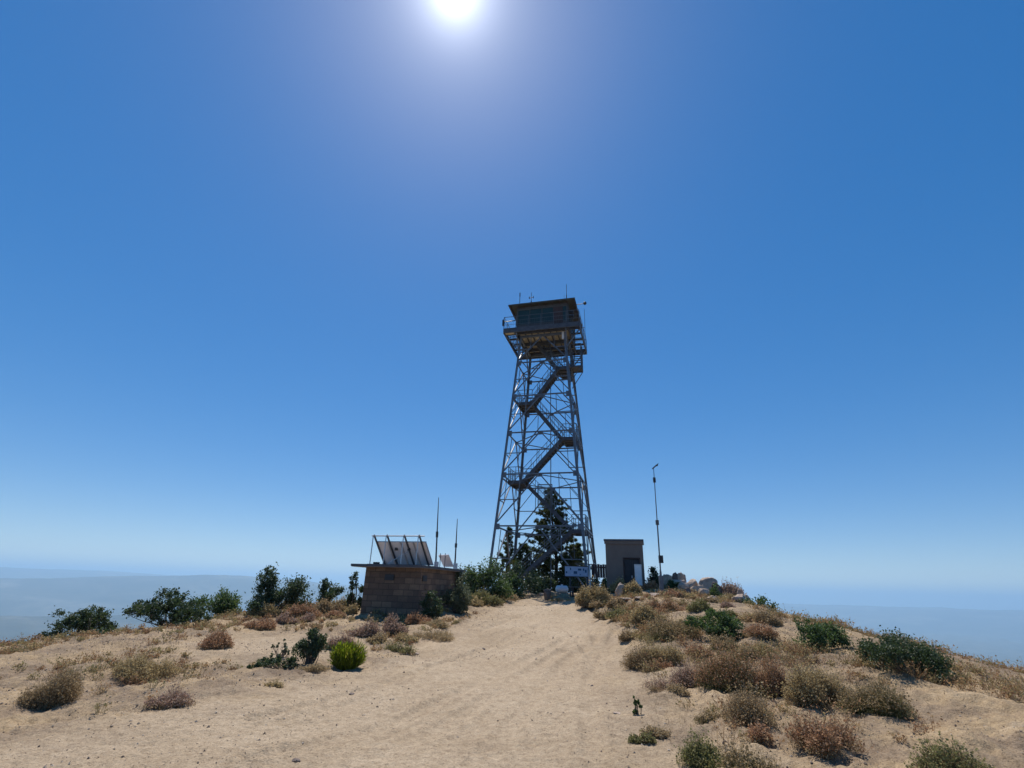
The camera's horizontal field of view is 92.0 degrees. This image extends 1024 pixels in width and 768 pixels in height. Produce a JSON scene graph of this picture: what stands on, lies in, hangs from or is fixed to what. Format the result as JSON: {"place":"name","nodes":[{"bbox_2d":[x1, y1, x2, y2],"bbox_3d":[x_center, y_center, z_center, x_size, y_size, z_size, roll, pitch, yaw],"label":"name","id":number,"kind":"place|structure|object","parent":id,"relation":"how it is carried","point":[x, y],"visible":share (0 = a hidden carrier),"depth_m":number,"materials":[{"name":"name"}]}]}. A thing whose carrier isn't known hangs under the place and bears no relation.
{"place":"outdoors","nodes":[
{"label":"outdoors","id":0,"kind":"place"},
{"bbox_2d":[0,615,168,644],"bbox_3d":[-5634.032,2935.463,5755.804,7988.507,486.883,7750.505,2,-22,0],"label":"hills","id":1,"kind":"structure","parent":0,"point":[13,627],"depth_m":5202.18,"materials":[{"name":"blue"}]},
{"bbox_2d":[0,575,362,621],"bbox_3d":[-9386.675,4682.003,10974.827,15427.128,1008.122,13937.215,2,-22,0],"label":"hills","id":2,"kind":"structure","parent":0,"point":[32,596],"depth_m":9941.34,"materials":[{"name":"blue"}]},
{"bbox_2d":[0,597,713,767],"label":"dirt road","id":3,"kind":"structure","parent":0,"point":[480,693],"depth_m":6.28,"materials":[{"name":"soil"}]},
{"bbox_2d":[413,627,453,641],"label":"dry brush","id":4,"kind":"object","parent":3,"relation":"on","point":[441,636],"visible":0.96,"depth_m":13.54,"materials":[{"name":"plant"}]},
{"bbox_2d":[619,639,660,671],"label":"dry brush","id":5,"kind":"object","parent":3,"relation":"on","point":[631,662],"visible":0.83,"depth_m":9.48,"materials":[{"name":"plant"}]},
{"bbox_2d":[626,730,656,745],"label":"dry brush","id":6,"kind":"object","parent":3,"relation":"on","point":[643,738],"visible":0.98,"depth_m":5.51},
{"bbox_2d":[639,723,672,739],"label":"dry brush","id":7,"kind":"object","parent":3,"relation":"on","point":[660,734],"visible":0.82,"depth_m":5.67,"materials":[{"name":"plant"}]},
{"bbox_2d":[0,589,1023,767],"bbox_3d":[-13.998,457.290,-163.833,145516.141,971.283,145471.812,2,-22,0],"label":"ground","id":8,"kind":"structure","parent":0,"point":[974,709],"depth_m":7.28,"materials":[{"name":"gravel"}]},
{"bbox_2d":[14,650,85,710],"bbox_3d":[-6.439,4.139,6.970,0.784,0.718,0.735,16,-26,-31],"label":"dry brush","id":9,"kind":"object","parent":8,"relation":"on","point":[62,688],"visible":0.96,"depth_m":6.83,"materials":[{"name":"plant"}]},
{"bbox_2d":[38,604,119,637],"bbox_3d":[-13.581,7.868,16.187,2.514,1.249,1.891,2,-22,0],"label":"shrub","id":10,"kind":"object","parent":8,"relation":"on","point":[89,619],"visible":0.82,"depth_m":16.04,"materials":[{"name":"green plant"}]},
{"bbox_2d":[108,640,181,684],"bbox_3d":[-6.396,4.781,8.592,1.194,0.661,1.052,2,-22,0],"label":"dry brush","id":11,"kind":"object","parent":8,"relation":"on","point":[146,669],"visible":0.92,"depth_m":8.45,"materials":[{"name":"plant"}]},
{"bbox_2d":[121,584,212,626],"bbox_3d":[-11.669,7.653,16.959,2.898,1.475,2.182,2,-22,0],"label":"shrub","id":12,"kind":"object","parent":8,"relation":"on","point":[156,608],"visible":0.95,"depth_m":16.70,"materials":[{"name":"green plant"}]},
{"bbox_2d":[143,680,198,709],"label":"dry brush","id":13,"kind":"object","parent":8,"relation":"on","point":[173,699],"visible":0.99,"depth_m":6.50,"materials":[{"name":"plant"}]},
{"bbox_2d":[196,626,234,649],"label":"dry brush","id":14,"kind":"object","parent":8,"relation":"on","point":[218,640],"visible":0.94,"depth_m":11.05,"materials":[{"name":"plant"}]},
{"bbox_2d":[189,586,245,615],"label":"shrub","id":15,"kind":"object","parent":8,"relation":"on","point":[225,601],"visible":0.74,"depth_m":19.62,"materials":[{"name":"green plant"}]},
{"bbox_2d":[243,617,277,630],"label":"dry brush","id":16,"kind":"object","parent":8,"relation":"on","point":[263,624],"visible":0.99,"depth_m":14.14,"materials":[{"name":"plant"}]},
{"bbox_2d":[246,601,281,617],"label":"dry brush","id":17,"kind":"object","parent":8,"relation":"on","point":[269,610],"visible":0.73,"depth_m":18.21,"materials":[{"name":"plant"}]},
{"bbox_2d":[246,653,298,668],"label":"shrub","id":18,"kind":"object","parent":8,"relation":"on","point":[271,662],"visible":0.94,"depth_m":9.35,"materials":[{"name":"green plant"}]},
{"bbox_2d":[245,562,314,616],"bbox_3d":[-9.025,7.966,19.223,2.639,1.991,2.327,2,-22,0],"label":"shrub","id":19,"kind":"object","parent":8,"relation":"on","point":[291,595],"visible":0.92,"depth_m":19.11,"materials":[{"name":"green plant"}]},
{"bbox_2d":[270,638,290,657],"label":"shrub","id":20,"kind":"object","parent":8,"relation":"on","point":[284,651],"visible":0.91,"depth_m":10.65,"materials":[{"name":"green plant"}]},
{"bbox_2d":[274,611,299,624],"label":"dry brush","id":21,"kind":"object","parent":8,"relation":"on","point":[283,620],"visible":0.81,"depth_m":15.45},
{"bbox_2d":[283,601,322,617],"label":"dry brush","id":22,"kind":"object","parent":8,"relation":"on","point":[298,610],"visible":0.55,"depth_m":17.39,"materials":[{"name":"plant"}]},
{"bbox_2d":[297,609,315,621],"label":"dry brush","id":23,"kind":"object","parent":8,"relation":"on","point":[310,617],"visible":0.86,"depth_m":16.54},
{"bbox_2d":[288,625,330,664],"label":"shrub","id":24,"kind":"object","parent":8,"relation":"on","point":[311,647],"visible":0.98,"depth_m":9.91,"materials":[{"name":"green plant"}]},
{"bbox_2d":[295,661,332,672],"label":"dry brush","id":25,"kind":"object","parent":8,"relation":"on","point":[313,667],"visible":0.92,"depth_m":9.26,"materials":[{"name":"plant"}]},
{"bbox_2d":[311,595,347,613],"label":"dry brush","id":26,"kind":"object","parent":8,"relation":"on","point":[324,607],"visible":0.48,"depth_m":18.60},
{"bbox_2d":[313,576,346,602],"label":"shrub","id":27,"kind":"object","parent":8,"relation":"on","point":[331,593],"visible":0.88,"depth_m":23.34,"materials":[{"name":"green plant"}]},
{"bbox_2d":[324,607,346,618],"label":"dry brush","id":28,"kind":"object","parent":8,"relation":"on","point":[334,612],"visible":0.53,"depth_m":16.97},
{"bbox_2d":[324,631,355,649],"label":"dry brush","id":29,"kind":"object","parent":8,"relation":"on","point":[345,637],"visible":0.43,"depth_m":11.95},
{"bbox_2d":[327,638,367,669],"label":"shrub","id":30,"kind":"object","parent":8,"relation":"on","point":[347,656],"visible":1,"depth_m":9.74,"materials":[{"name":"plant"}]},
{"bbox_2d":[344,603,359,614],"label":"dry brush","id":31,"kind":"object","parent":8,"relation":"on","point":[352,609],"visible":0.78,"depth_m":17.94,"materials":[{"name":"plant"}]},
{"bbox_2d":[344,571,363,609],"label":"shrub","id":32,"kind":"object","parent":8,"relation":"on","point":[351,599],"visible":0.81,"depth_m":20.20,"materials":[{"name":"green plant"}]},
{"bbox_2d":[347,615,386,637],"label":"dry brush","id":33,"kind":"object","parent":8,"relation":"on","point":[367,630],"visible":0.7,"depth_m":13.27,"materials":[{"name":"plant"}]},
{"bbox_2d":[366,631,387,643],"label":"dry brush","id":34,"kind":"object","parent":8,"relation":"on","point":[380,638],"visible":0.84,"depth_m":12.71,"materials":[{"name":"plant"}]},
{"bbox_2d":[381,613,408,635],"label":"dry brush","id":35,"kind":"object","parent":8,"relation":"on","point":[391,625],"visible":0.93,"depth_m":13.75,"materials":[{"name":"plant"}]},
{"bbox_2d":[383,639,417,655],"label":"dry brush","id":36,"kind":"object","parent":8,"relation":"on","point":[401,649],"visible":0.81,"depth_m":11.43,"materials":[{"name":"plant"}]},
{"bbox_2d":[394,631,419,641],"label":"dry brush","id":37,"kind":"object","parent":8,"relation":"on","point":[411,637],"visible":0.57,"depth_m":12.91,"materials":[{"name":"plant"}]},
{"bbox_2d":[351,564,465,616],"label":"block building","id":38,"kind":"structure","parent":8,"relation":"on","point":[395,589],"depth_m":17.83,"materials":[{"name":"brick"}]},
{"bbox_2d":[369,535,433,565],"bbox_3d":[-4.130,6.268,18.599,2.180,1.068,1.260,-4,-23,15],"label":"solar rack","id":39,"kind":"object","parent":38,"relation":"on","point":[405,552],"visible":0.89,"depth_m":18.64,"materials":[{"name":"metal"}]},
{"bbox_2d":[434,497,438,566],"bbox_3d":[-2.954,5.915,19.804,0.224,2.704,0.120,2,-22,0],"label":"antenna mast","id":40,"kind":"object","parent":38,"relation":"on","point":[436,563],"visible":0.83,"depth_m":19.62,"materials":[{"name":"metal"}]},
{"bbox_2d":[438,553,452,567],"bbox_3d":[-2.707,7.253,20.249,0.540,0.581,0.474,-4,-23,15],"label":"solar rack","id":41,"kind":"object","parent":38,"relation":"on","point":[445,559],"visible":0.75,"depth_m":20.23,"materials":[{"name":"metal"}]},
{"bbox_2d":[405,611,430,624],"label":"dry brush","id":42,"kind":"object","parent":8,"relation":"on","point":[415,618],"visible":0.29,"depth_m":15.87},
{"bbox_2d":[418,589,445,618],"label":"shrub","id":43,"kind":"object","parent":8,"relation":"on","point":[435,611],"visible":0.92,"depth_m":16.95,"materials":[{"name":"green plant"}]},
{"bbox_2d":[424,617,449,627],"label":"dry brush","id":44,"kind":"object","parent":8,"relation":"on","point":[432,621],"visible":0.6,"depth_m":15.40,"materials":[{"name":"plant"}]},
{"bbox_2d":[440,577,478,613],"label":"shrub","id":45,"kind":"object","parent":8,"relation":"on","point":[460,602],"visible":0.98,"depth_m":19.05,"materials":[{"name":"green plant"}]},
{"bbox_2d":[452,565,475,600],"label":"shrub","id":46,"kind":"object","parent":8,"relation":"on","point":[460,574],"visible":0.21,"depth_m":20.93,"materials":[{"name":"green plant"}]},
{"bbox_2d":[451,595,483,606],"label":"dry brush","id":47,"kind":"object","parent":8,"relation":"on","point":[476,603],"visible":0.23,"depth_m":20.63,"materials":[{"name":"plant"}]},
{"bbox_2d":[469,586,504,605],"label":"dry brush","id":48,"kind":"object","parent":8,"relation":"on","point":[487,598],"visible":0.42,"depth_m":21.59,"materials":[{"name":"plant"}]},
{"bbox_2d":[462,554,518,600],"bbox_3d":[-1.245,10.033,25.499,3.192,2.471,2.888,2,-22,0],"label":"shrub","id":49,"kind":"object","parent":8,"relation":"on","point":[487,576],"visible":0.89,"depth_m":25.25,"materials":[{"name":"green plant"}]},
{"bbox_2d":[496,527,517,577],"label":"pine tree","id":50,"kind":"object","parent":8,"relation":"on","point":[504,561],"visible":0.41,"depth_m":41.24,"materials":[{"name":"green plant"}]},
{"bbox_2d":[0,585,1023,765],"bbox_3d":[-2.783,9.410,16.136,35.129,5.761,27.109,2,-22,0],"label":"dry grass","id":51,"kind":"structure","parent":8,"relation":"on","point":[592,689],"depth_m":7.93,"materials":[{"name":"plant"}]},
{"bbox_2d":[506,573,526,597],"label":"shrub","id":52,"kind":"object","parent":8,"relation":"on","point":[519,592],"visible":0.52,"depth_m":27.84,"materials":[{"name":"green plant"}]},
{"bbox_2d":[496,559,541,596],"bbox_3d":[0.517,11.347,28.875,3.339,2.191,2.326,2,-22,0],"label":"shrub","id":53,"kind":"object","parent":8,"relation":"on","point":[529,582],"visible":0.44,"depth_m":28.78,"materials":[{"name":"green plant"}]},
{"bbox_2d":[506,543,540,583],"bbox_3d":[0.904,14.427,38.954,2.886,3.855,2.944,2,-22,0],"label":"pine tree","id":54,"kind":"object","parent":8,"relation":"on","point":[525,551],"visible":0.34,"depth_m":38.93,"materials":[{"name":"green plant"}]},
{"bbox_2d":[521,570,548,592],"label":"shrub","id":55,"kind":"object","parent":8,"relation":"on","point":[542,587],"visible":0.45,"depth_m":30.50,"materials":[{"name":"green plant"}]},
{"bbox_2d":[486,284,598,592],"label":"lookout tower","id":56,"kind":"structure","parent":8,"relation":"on","point":[544,329],"depth_m":39.84,"materials":[{"name":"metal"}]},
{"bbox_2d":[537,575,557,590],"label":"shrub","id":57,"kind":"object","parent":8,"relation":"on","point":[547,581],"visible":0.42,"depth_m":35.51,"materials":[{"name":"green plant"}]},
{"bbox_2d":[521,486,590,581],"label":"pine tree","id":58,"kind":"object","parent":8,"relation":"on","point":[557,559],"visible":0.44,"depth_m":40.14,"materials":[{"name":"green plant"}]},
{"bbox_2d":[543,572,568,590],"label":"shrub","id":59,"kind":"object","parent":8,"relation":"on","point":[564,582],"visible":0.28,"depth_m":38.14,"materials":[{"name":"green plant"}]},
{"bbox_2d":[559,542,591,585],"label":"pine tree","id":60,"kind":"object","parent":8,"relation":"on","point":[578,550],"visible":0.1,"depth_m":40.45,"materials":[{"name":"green plant"}]},
{"bbox_2d":[564,565,587,596],"bbox_3d":[3.698,11.433,28.358,1.372,1.911,0.120,2,-22,0],"label":"information sign","id":61,"kind":"object","parent":8,"relation":"on","point":[575,571],"visible":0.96,"depth_m":28.53,"materials":[{"name":"white wood"}]},
{"bbox_2d":[567,577,593,592],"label":"shrub","id":62,"kind":"object","parent":8,"relation":"on","point":[574,582],"visible":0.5,"depth_m":36.47,"materials":[{"name":"green plant"}]},
{"bbox_2d":[574,575,611,606],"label":"dry brush","id":63,"kind":"object","parent":8,"relation":"on","point":[585,597],"visible":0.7,"depth_m":19.93,"materials":[{"name":"plant"}]},
{"bbox_2d":[591,564,606,588],"bbox_3d":[5.654,11.651,28.860,1.975,2.117,0.110,2,-22,0],"label":"wooden fence","id":64,"kind":"object","parent":8,"relation":"on","point":[597,568],"visible":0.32,"depth_m":29.07,"materials":[{"name":"brown wood"}]},
{"bbox_2d":[592,607,611,618],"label":"dry brush","id":65,"kind":"object","parent":8,"relation":"on","point":[599,615],"visible":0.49,"depth_m":17.50,"materials":[{"name":"plant"}]},
{"bbox_2d":[606,597,625,607],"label":"dry brush","id":66,"kind":"object","parent":8,"relation":"on","point":[613,603],"visible":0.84,"depth_m":18.89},
{"bbox_2d":[608,576,624,592],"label":"dry brush","id":67,"kind":"object","parent":8,"relation":"on","point":[613,587],"visible":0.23,"depth_m":23.40,"materials":[{"name":"plant"}]},
{"bbox_2d":[604,607,630,618],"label":"dry brush","id":68,"kind":"object","parent":8,"relation":"on","point":[617,612],"visible":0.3,"depth_m":16.65,"materials":[{"name":"plant"}]},
{"bbox_2d":[604,539,644,593],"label":"tan shed","id":69,"kind":"structure","parent":8,"relation":"on","point":[623,556],"depth_m":24.58,"materials":[{"name":"paint"}]},
{"bbox_2d":[624,559,632,585],"bbox_3d":[5.739,9.539,24.224,0.390,1.822,0.090,-4,-23,14],"label":"door","id":70,"kind":"structure","parent":69,"relation":"in","point":[628,565],"depth_m":24.36,"materials":[{"name":"paint"}]},
{"bbox_2d":[618,629,634,641],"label":"dry brush","id":71,"kind":"object","parent":8,"relation":"on","point":[625,637],"visible":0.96,"depth_m":12.70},
{"bbox_2d":[621,575,642,595],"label":"dry brush","id":72,"kind":"object","parent":8,"relation":"on","point":[634,587],"visible":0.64,"depth_m":20.76,"materials":[{"name":"plant"}]},
{"bbox_2d":[634,564,642,586],"bbox_3d":[6.073,9.336,23.724,0.330,1.298,0.080,-8,-24,23],"label":"white board","id":73,"kind":"object","parent":8,"relation":"on","point":[638,571],"visible":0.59,"depth_m":23.77,"materials":[{"name":"paint"}]},
{"bbox_2d":[629,596,661,623],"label":"dry brush","id":74,"kind":"object","parent":8,"relation":"on","point":[642,612],"visible":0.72,"depth_m":14.17,"materials":[{"name":"plant"}]},
{"bbox_2d":[645,566,661,585],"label":"shrub","id":75,"kind":"object","parent":8,"relation":"on","point":[654,574],"visible":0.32,"depth_m":25.21,"materials":[{"name":"green plant"}]},
{"bbox_2d":[652,464,663,594],"bbox_3d":[6.359,6.198,21.318,0.388,5.709,0.140,2,-22,0],"label":"weather mast","id":76,"kind":"object","parent":8,"relation":"on","point":[661,584],"visible":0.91,"depth_m":20.91,"materials":[{"name":"metal"}]},
{"bbox_2d":[644,658,674,670],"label":"dry brush","id":77,"kind":"object","parent":8,"relation":"on","point":[669,664],"visible":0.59,"depth_m":9.14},
{"bbox_2d":[638,636,686,665],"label":"dry brush","id":78,"kind":"object","parent":8,"relation":"on","point":[675,655],"visible":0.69,"depth_m":9.50,"materials":[{"name":"plant"}]},
{"bbox_2d":[645,592,684,613],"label":"dry brush","id":79,"kind":"object","parent":8,"relation":"on","point":[654,604],"visible":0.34,"depth_m":16.10,"materials":[{"name":"plant"}]},
{"bbox_2d":[642,673,690,691],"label":"dry brush","id":80,"kind":"object","parent":8,"relation":"on","point":[662,683],"visible":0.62,"depth_m":7.56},
{"bbox_2d":[644,609,704,640],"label":"dry brush","id":81,"kind":"object","parent":8,"relation":"on","point":[676,629],"visible":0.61,"depth_m":12.23,"materials":[{"name":"plant"}]},
{"bbox_2d":[664,682,691,695],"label":"dry brush","id":82,"kind":"object","parent":8,"relation":"on","point":[678,689],"visible":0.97,"depth_m":7.21,"materials":[{"name":"plant"}]},
{"bbox_2d":[667,652,715,687],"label":"dry brush","id":83,"kind":"object","parent":8,"relation":"on","point":[687,670],"visible":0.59,"depth_m":7.72,"materials":[{"name":"plant"}]},
{"bbox_2d":[683,641,712,657],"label":"dry brush","id":84,"kind":"object","parent":8,"relation":"on","point":[696,647],"visible":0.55,"depth_m":9.86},
{"bbox_2d":[673,727,724,767],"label":"dry brush","id":85,"kind":"object","parent":8,"relation":"on","point":[697,753],"visible":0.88,"depth_m":4.81,"materials":[{"name":"plant"}]},
{"bbox_2d":[685,598,715,612],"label":"dry brush","id":86,"kind":"object","parent":8,"relation":"on","point":[699,605],"visible":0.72,"depth_m":14.89,"materials":[{"name":"plant"}]},
{"bbox_2d":[698,577,717,592],"bbox_3d":[8.788,9.136,22.293,0.997,0.825,0.705,2,-22,0],"label":"boulder","id":87,"kind":"object","parent":8,"relation":"on","point":[706,582],"visible":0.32,"depth_m":22.21,"materials":[{"name":"stone"}]},
{"bbox_2d":[694,708,727,723],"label":"dry brush","id":88,"kind":"object","parent":8,"relation":"on","point":[708,716],"visible":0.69,"depth_m":5.85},
{"bbox_2d":[683,608,746,639],"bbox_3d":[4.962,5.749,11.810,1.612,0.790,1.356,2,-22,0],"label":"shrub","id":89,"kind":"object","parent":8,"relation":"on","point":[723,621],"visible":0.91,"depth_m":11.69,"materials":[{"name":"green plant"}]},
{"bbox_2d":[708,630,740,650],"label":"dry brush","id":90,"kind":"object","parent":8,"relation":"on","point":[713,644],"visible":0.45,"depth_m":10.18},
{"bbox_2d":[720,577,746,595],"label":"dry brush","id":91,"kind":"object","parent":8,"relation":"on","point":[731,588],"visible":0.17,"depth_m":21.63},
{"bbox_2d":[688,631,791,698],"bbox_3d":[3.425,4.113,7.327,1.572,0.946,0.739,-14,-27,33],"label":"dry brush","id":92,"kind":"object","parent":8,"relation":"on","point":[724,665],"visible":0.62,"depth_m":7.32,"materials":[{"name":"plant"}]},
{"bbox_2d":[733,637,759,660],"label":"dry brush","id":93,"kind":"object","parent":8,"relation":"on","point":[747,650],"visible":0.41,"depth_m":9.52,"materials":[{"name":"plant"}]},
{"bbox_2d":[719,678,777,729],"bbox_3d":[2.792,3.723,5.839,0.736,0.537,0.735,2,-22,0],"label":"dry brush","id":94,"kind":"object","parent":8,"relation":"on","point":[748,708],"visible":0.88,"depth_m":5.67,"materials":[{"name":"plant"}]},
{"bbox_2d":[713,730,783,767],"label":"dry brush","id":95,"kind":"object","parent":8,"relation":"on","point":[735,759],"visible":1,"depth_m":4.44,"materials":[{"name":"plant"}]},
{"bbox_2d":[736,593,778,610],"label":"shrub","id":96,"kind":"object","parent":8,"relation":"on","point":[763,600],"visible":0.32,"depth_m":18.08,"materials":[{"name":"green plant"}]},
{"bbox_2d":[744,716,772,744],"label":"dry brush","id":97,"kind":"object","parent":8,"relation":"on","point":[759,733],"visible":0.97,"depth_m":5.16,"materials":[{"name":"plant"}]},
{"bbox_2d":[741,619,780,638],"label":"dry brush","id":98,"kind":"object","parent":8,"relation":"on","point":[756,630],"visible":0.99,"depth_m":10.92,"materials":[{"name":"plant"}]},
{"bbox_2d":[752,607,783,625],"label":"dry brush","id":99,"kind":"object","parent":8,"relation":"on","point":[772,620],"visible":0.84,"depth_m":13.06,"materials":[{"name":"plant"}]},
{"bbox_2d":[747,645,789,697],"bbox_3d":[3.662,4.074,7.094,0.458,0.696,0.640,19,-28,-35],"label":"dry brush","id":100,"kind":"object","parent":8,"relation":"on","point":[773,671],"visible":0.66,"depth_m":6.97,"materials":[{"name":"plant"}]},
{"bbox_2d":[778,652,851,709],"bbox_3d":[4.026,3.874,6.604,1.018,0.761,0.685,2,-22,0],"label":"dry brush","id":101,"kind":"object","parent":8,"relation":"on","point":[810,690],"visible":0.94,"depth_m":6.48,"materials":[{"name":"plant"}]},
{"bbox_2d":[790,614,853,648],"bbox_3d":[6.495,5.233,10.441,1.377,0.711,0.987,14,-25,-26],"label":"shrub","id":102,"kind":"object","parent":8,"relation":"on","point":[818,632],"visible":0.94,"depth_m":10.26,"materials":[{"name":"green plant"}]},
{"bbox_2d":[784,700,861,760],"bbox_3d":[3.144,3.399,4.939,0.725,0.496,0.572,2,-22,0],"label":"dry brush","id":103,"kind":"object","parent":8,"relation":"on","point":[825,741],"visible":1,"depth_m":4.90,"materials":[{"name":"plant"}]},
{"bbox_2d":[831,662,917,720],"bbox_3d":[4.463,3.747,6.095,0.932,0.598,0.702,2,-22,0],"label":"dry brush","id":104,"kind":"object","parent":8,"relation":"on","point":[883,701],"visible":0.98,"depth_m":5.97,"materials":[{"name":"plant"}]},
{"bbox_2d":[848,625,960,681],"bbox_3d":[6.337,4.333,7.945,1.485,0.808,1.286,-2,-23,9],"label":"shrub","id":105,"kind":"object","parent":8,"relation":"on","point":[893,649],"visible":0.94,"depth_m":7.76,"materials":[{"name":"green plant"}]},
{"bbox_2d":[903,731,994,767],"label":"dry brush","id":106,"kind":"object","parent":8,"relation":"on","point":[941,758],"visible":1,"depth_m":4.27,"materials":[{"name":"plant"}]},
{"bbox_2d":[0,567,1023,639],"bbox_3d":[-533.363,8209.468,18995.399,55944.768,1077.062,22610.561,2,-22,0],"label":"hills","id":107,"kind":"structure","parent":0,"point":[1005,624],"depth_m":16466.70,"materials":[{"name":"blue"}]},
{"bbox_2d":[0,0,1023,609],"label":"sky","id":108,"kind":"structure","parent":0,"point":[263,263],"materials":[{"name":"blue"}]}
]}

